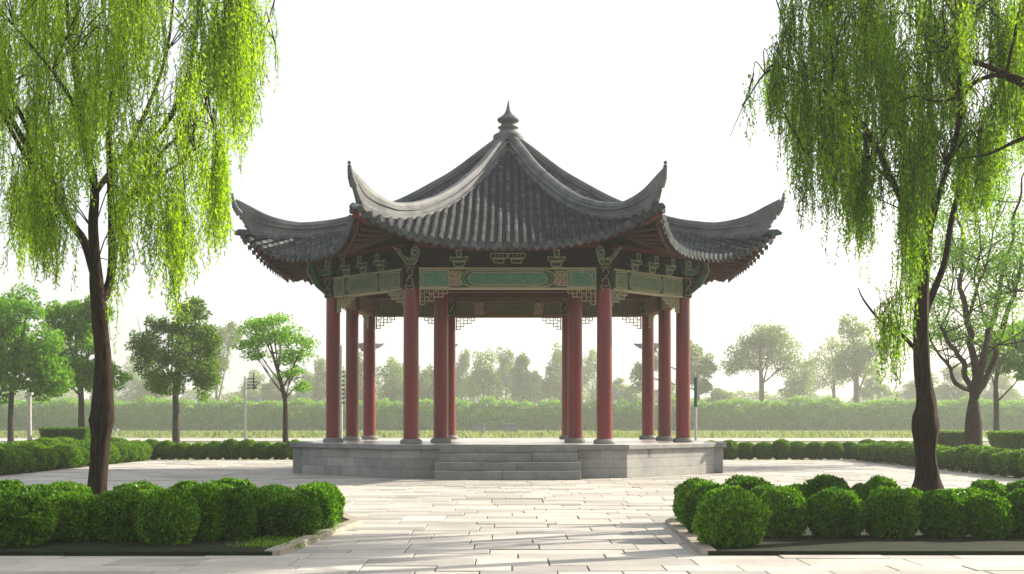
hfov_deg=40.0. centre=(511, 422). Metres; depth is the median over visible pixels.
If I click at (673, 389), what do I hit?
woodland tree
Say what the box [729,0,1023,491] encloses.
willow tree
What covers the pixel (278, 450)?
hedge mound
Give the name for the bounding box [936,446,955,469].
hedge mound
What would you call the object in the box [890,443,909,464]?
hedge mound
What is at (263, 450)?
hedge mound
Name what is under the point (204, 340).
broadleaf tree
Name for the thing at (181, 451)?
hedge mound
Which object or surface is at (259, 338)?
broadleaf tree
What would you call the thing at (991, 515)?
box bush
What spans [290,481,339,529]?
box bush
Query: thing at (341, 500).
box bush
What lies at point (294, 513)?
box bush
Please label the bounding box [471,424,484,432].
stone block
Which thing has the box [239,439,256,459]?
hedge mound
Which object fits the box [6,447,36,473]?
hedge mound
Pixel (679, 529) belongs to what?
kerb
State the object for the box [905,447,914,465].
hedge mound
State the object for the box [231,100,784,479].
pavilion
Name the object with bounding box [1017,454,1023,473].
hedge mound
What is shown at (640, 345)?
street lamp
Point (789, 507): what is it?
box bush
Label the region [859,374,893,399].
broadleaf tree
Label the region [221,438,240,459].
hedge mound
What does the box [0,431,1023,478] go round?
ground
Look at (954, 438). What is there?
clipped hedge
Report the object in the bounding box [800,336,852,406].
broadleaf tree
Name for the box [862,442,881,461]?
hedge mound
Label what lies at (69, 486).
box bush
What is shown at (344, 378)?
woodland tree
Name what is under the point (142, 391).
woodland tree
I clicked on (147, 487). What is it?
box bush
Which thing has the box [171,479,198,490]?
box bush
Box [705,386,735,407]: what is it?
broadleaf tree
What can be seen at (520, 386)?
woodland tree
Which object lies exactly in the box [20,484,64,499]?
box bush
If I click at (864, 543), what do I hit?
planting bed
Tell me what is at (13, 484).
box bush
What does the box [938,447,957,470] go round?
hedge mound
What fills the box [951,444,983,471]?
hedge mound
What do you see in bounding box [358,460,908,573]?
plaza base
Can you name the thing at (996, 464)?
hedge mound
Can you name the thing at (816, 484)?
box bush
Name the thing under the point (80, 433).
clipped hedge
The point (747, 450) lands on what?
hedge mound
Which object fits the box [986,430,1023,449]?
clipped hedge
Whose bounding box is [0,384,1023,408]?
woodland
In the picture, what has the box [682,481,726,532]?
box bush
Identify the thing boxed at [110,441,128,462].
hedge mound
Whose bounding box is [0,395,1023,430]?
hedge
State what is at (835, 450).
hedge mound
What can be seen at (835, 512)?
box bush
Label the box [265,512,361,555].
kerb
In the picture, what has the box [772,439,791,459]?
hedge mound
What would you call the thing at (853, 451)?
hedge mound
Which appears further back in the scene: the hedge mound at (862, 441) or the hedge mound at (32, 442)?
the hedge mound at (862, 441)
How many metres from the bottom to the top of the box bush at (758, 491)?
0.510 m
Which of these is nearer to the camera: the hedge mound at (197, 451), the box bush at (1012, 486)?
the box bush at (1012, 486)
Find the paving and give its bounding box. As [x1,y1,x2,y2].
[0,460,1023,573]
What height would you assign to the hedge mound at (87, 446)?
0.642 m
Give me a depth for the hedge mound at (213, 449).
43.27 m
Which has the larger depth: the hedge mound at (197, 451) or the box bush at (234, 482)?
the hedge mound at (197, 451)
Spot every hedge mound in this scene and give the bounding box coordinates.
[0,441,21,447]
[0,448,8,473]
[0,448,21,474]
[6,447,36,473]
[11,439,43,445]
[12,444,47,471]
[29,437,66,446]
[36,445,59,470]
[49,443,84,468]
[49,446,70,469]
[56,436,82,444]
[75,445,89,466]
[76,442,90,465]
[77,439,90,444]
[109,443,120,463]
[110,437,128,441]
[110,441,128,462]
[122,442,145,461]
[123,443,139,461]
[126,440,152,460]
[143,438,159,459]
[156,440,175,459]
[173,441,190,459]
[189,441,206,459]
[205,440,222,459]
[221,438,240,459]
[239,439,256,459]
[254,441,271,459]
[270,442,286,459]
[285,439,301,459]
[722,439,738,459]
[738,441,756,459]
[755,441,773,459]
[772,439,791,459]
[790,440,807,459]
[806,441,825,459]
[824,441,845,459]
[842,441,856,459]
[848,443,869,460]
[857,439,876,443]
[857,443,872,460]
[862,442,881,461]
[870,442,897,462]
[879,444,900,463]
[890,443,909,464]
[894,440,910,443]
[898,443,913,465]
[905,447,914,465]
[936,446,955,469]
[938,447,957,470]
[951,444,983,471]
[962,445,993,473]
[975,447,1009,474]
[988,449,1013,476]
[1003,449,1023,477]
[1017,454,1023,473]
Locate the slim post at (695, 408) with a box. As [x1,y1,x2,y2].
[694,377,696,439]
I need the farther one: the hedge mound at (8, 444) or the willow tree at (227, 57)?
the hedge mound at (8, 444)
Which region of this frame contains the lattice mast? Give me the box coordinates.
[340,345,344,437]
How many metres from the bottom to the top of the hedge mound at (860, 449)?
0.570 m
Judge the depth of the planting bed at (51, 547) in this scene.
12.35 m
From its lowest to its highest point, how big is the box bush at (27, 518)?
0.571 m
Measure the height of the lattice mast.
4.016 m
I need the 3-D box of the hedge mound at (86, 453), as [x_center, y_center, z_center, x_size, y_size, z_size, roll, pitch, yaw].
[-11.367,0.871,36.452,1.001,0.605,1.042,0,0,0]
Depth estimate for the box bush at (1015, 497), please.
13.64 m
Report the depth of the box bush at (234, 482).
16.09 m
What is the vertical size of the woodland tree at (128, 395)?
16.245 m
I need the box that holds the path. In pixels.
[0,438,988,441]
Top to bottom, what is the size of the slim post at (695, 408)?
2.776 m
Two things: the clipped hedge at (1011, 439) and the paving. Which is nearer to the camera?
the paving
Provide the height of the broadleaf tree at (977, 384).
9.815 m
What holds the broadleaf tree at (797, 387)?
on the ground at (755, 458)
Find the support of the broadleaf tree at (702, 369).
on the ground at (755, 458)
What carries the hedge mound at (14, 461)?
on the ground at (755, 458)
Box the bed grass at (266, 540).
[223,520,346,548]
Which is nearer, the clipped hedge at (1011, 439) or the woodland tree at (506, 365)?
the clipped hedge at (1011, 439)
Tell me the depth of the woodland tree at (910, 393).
294.01 m
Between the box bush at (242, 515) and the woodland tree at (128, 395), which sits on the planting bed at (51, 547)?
the box bush at (242, 515)
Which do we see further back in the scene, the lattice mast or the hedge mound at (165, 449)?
the lattice mast
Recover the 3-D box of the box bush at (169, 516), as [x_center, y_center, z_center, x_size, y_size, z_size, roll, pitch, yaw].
[-3.179,0.876,12.983,0.623,0.586,0.620,0,0,0]
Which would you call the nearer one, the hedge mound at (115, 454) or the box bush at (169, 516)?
the box bush at (169, 516)
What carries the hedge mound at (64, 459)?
on the ground at (755, 458)
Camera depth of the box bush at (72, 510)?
13.19 m
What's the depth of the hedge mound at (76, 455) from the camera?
35.40 m
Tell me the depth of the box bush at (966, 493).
15.44 m
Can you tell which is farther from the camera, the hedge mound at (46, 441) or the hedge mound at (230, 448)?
the hedge mound at (230, 448)
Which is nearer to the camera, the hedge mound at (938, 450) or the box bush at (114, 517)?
the box bush at (114, 517)
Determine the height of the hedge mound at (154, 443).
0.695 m
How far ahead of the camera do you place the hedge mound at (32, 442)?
36.33 m
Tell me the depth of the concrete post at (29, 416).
49.94 m
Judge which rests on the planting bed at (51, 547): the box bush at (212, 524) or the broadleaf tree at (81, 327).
the box bush at (212, 524)
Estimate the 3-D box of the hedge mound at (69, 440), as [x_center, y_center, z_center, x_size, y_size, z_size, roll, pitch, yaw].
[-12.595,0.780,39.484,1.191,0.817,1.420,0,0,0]
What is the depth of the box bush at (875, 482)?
16.29 m
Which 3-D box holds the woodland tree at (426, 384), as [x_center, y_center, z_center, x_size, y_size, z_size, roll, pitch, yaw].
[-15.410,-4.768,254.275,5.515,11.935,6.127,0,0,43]
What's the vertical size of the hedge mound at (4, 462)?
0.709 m
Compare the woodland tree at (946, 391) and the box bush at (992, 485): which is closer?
the box bush at (992, 485)
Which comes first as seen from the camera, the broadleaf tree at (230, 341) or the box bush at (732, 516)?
the box bush at (732, 516)
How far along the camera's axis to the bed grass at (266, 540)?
13.08 m
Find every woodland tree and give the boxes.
[89,359,117,400]
[115,357,143,407]
[133,367,168,404]
[229,368,266,407]
[258,372,293,407]
[293,371,322,405]
[309,357,325,402]
[342,366,345,407]
[359,352,362,400]
[375,356,402,406]
[419,363,433,405]
[456,348,475,400]
[456,349,508,405]
[456,373,460,398]
[495,346,514,398]
[509,352,536,402]
[526,370,543,404]
[538,340,561,406]
[582,348,613,407]
[612,377,625,402]
[617,384,641,401]
[654,380,675,403]
[894,373,941,399]
[934,362,968,401]
[980,374,1022,407]
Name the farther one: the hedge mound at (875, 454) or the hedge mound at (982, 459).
the hedge mound at (875, 454)
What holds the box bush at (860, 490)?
on the planting bed at (864, 543)
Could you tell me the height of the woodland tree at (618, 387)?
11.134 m
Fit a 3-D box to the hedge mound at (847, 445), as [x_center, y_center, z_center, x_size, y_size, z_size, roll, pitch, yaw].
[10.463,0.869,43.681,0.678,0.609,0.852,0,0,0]
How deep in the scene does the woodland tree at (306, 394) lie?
313.79 m
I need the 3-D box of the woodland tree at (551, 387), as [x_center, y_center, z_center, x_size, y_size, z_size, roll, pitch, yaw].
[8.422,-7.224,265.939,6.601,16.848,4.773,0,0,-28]
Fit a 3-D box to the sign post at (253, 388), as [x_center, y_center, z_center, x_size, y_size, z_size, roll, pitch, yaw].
[-9.257,-0.288,50.000,0.660,2.936,0.220,0,0,0]
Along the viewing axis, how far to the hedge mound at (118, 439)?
43.85 m
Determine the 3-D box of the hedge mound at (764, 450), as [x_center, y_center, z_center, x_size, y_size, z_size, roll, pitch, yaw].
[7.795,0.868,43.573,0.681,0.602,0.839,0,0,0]
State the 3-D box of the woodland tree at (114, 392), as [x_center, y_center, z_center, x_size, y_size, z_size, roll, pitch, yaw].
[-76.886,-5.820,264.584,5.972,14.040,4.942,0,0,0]
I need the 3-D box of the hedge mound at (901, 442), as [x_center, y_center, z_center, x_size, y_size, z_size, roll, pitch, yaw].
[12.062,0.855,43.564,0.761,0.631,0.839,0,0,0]
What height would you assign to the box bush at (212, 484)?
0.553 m
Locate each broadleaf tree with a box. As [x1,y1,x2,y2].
[0,282,75,442]
[41,294,133,426]
[123,295,222,443]
[204,321,242,399]
[229,312,320,443]
[628,339,717,406]
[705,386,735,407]
[718,320,808,407]
[775,358,816,402]
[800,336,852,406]
[830,312,882,403]
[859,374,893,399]
[867,127,1023,445]
[967,314,1023,430]
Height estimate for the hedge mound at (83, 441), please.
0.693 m
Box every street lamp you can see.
[359,343,383,350]
[634,343,657,350]
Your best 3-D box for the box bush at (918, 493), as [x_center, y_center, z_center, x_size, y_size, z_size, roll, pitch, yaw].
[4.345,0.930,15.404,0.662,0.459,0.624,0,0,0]
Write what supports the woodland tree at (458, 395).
on the ground at (755, 458)
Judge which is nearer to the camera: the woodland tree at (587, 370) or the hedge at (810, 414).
the hedge at (810, 414)
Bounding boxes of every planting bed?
[0,518,347,556]
[708,526,1023,555]
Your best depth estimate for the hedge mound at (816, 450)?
43.31 m
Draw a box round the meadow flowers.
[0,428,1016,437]
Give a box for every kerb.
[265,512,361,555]
[665,516,715,554]
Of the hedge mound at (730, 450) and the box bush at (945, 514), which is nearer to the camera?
the box bush at (945, 514)
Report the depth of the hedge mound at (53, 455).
33.67 m
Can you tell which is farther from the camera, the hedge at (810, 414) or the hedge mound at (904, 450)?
the hedge at (810, 414)
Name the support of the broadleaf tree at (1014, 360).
on the ground at (755, 458)
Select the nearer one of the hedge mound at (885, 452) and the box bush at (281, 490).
the box bush at (281, 490)
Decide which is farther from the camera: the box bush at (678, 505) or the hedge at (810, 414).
the hedge at (810, 414)
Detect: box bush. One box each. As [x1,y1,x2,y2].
[0,478,25,490]
[0,489,57,547]
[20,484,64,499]
[47,490,99,540]
[48,480,92,493]
[88,485,145,540]
[113,479,158,489]
[126,482,163,494]
[133,486,199,544]
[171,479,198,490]
[183,484,229,540]
[191,480,233,488]
[211,476,258,489]
[214,485,257,539]
[246,484,276,534]
[260,483,282,487]
[262,492,322,537]
[268,485,293,495]
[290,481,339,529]
[311,481,345,520]
[672,479,716,525]
[673,477,711,503]
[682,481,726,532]
[691,485,772,546]
[725,474,773,491]
[748,484,775,498]
[760,484,809,536]
[785,483,808,499]
[802,474,852,499]
[807,486,868,537]
[850,483,869,502]
[864,484,923,537]
[865,474,900,494]
[902,487,926,500]
[918,489,971,537]
[937,486,986,499]
[965,491,1015,538]
[969,478,1008,497]
[1004,487,1023,536]
[1005,480,1023,491]
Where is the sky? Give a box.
[0,0,1023,407]
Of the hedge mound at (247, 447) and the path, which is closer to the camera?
the hedge mound at (247, 447)
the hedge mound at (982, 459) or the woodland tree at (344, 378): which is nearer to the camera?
the hedge mound at (982, 459)
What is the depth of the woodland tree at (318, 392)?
281.25 m
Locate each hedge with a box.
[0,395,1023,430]
[39,426,90,439]
[937,430,963,446]
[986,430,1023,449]
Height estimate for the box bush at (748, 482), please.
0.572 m
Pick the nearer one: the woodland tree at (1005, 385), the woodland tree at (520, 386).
the woodland tree at (520, 386)
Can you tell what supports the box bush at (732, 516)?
on the planting bed at (864, 543)
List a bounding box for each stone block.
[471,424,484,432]
[500,424,517,432]
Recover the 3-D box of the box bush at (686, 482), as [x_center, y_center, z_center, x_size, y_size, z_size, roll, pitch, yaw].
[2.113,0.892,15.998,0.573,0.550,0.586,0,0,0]
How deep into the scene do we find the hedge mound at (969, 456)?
31.87 m
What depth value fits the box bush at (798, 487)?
16.30 m
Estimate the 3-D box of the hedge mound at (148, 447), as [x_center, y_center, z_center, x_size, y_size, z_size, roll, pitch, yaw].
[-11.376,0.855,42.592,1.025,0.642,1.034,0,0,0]
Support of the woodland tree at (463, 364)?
on the ground at (755, 458)
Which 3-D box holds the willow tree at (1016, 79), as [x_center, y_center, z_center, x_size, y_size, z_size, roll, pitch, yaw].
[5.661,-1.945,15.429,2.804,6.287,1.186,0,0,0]
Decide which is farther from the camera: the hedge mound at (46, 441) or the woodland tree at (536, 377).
the woodland tree at (536, 377)
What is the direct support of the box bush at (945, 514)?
on the planting bed at (864, 543)
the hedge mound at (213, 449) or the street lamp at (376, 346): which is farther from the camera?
the street lamp at (376, 346)
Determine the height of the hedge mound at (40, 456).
0.687 m
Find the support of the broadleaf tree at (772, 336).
on the ground at (755, 458)
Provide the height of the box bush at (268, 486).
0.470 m
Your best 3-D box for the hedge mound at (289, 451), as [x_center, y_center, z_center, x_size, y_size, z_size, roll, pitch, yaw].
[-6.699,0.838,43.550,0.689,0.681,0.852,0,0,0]
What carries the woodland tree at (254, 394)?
on the ground at (755, 458)
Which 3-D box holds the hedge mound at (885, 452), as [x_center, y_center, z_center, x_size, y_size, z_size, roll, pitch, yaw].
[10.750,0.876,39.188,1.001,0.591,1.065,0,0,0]
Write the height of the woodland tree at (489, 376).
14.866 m
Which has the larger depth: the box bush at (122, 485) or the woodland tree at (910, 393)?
the woodland tree at (910, 393)
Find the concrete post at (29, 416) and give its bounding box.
[25,392,33,440]
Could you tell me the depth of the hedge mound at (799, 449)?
43.40 m
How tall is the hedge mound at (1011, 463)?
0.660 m
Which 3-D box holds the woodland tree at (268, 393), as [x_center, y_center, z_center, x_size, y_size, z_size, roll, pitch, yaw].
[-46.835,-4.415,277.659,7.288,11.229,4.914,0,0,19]
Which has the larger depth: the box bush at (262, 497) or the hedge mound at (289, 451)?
the hedge mound at (289, 451)
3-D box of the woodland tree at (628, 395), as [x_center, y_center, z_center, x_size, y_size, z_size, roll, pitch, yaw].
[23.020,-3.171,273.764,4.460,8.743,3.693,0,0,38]
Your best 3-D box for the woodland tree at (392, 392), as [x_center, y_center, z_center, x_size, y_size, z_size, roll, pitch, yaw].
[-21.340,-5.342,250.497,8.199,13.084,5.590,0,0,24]
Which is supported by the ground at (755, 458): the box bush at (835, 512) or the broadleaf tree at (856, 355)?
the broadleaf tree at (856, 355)
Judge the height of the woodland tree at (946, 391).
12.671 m
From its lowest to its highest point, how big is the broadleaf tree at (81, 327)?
6.500 m
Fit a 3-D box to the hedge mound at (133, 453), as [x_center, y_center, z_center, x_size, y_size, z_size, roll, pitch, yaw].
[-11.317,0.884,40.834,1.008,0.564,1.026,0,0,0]
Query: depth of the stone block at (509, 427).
139.60 m
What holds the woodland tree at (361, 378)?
on the ground at (755, 458)
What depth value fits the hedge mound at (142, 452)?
41.60 m
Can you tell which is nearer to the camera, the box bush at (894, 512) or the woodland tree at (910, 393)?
the box bush at (894, 512)
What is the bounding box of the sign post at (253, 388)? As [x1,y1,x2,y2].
[244,373,260,439]
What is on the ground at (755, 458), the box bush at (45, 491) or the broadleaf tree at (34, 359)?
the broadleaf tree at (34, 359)
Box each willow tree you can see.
[0,0,281,494]
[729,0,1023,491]
[899,0,1023,158]
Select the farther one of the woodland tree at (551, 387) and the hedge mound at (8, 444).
the woodland tree at (551, 387)

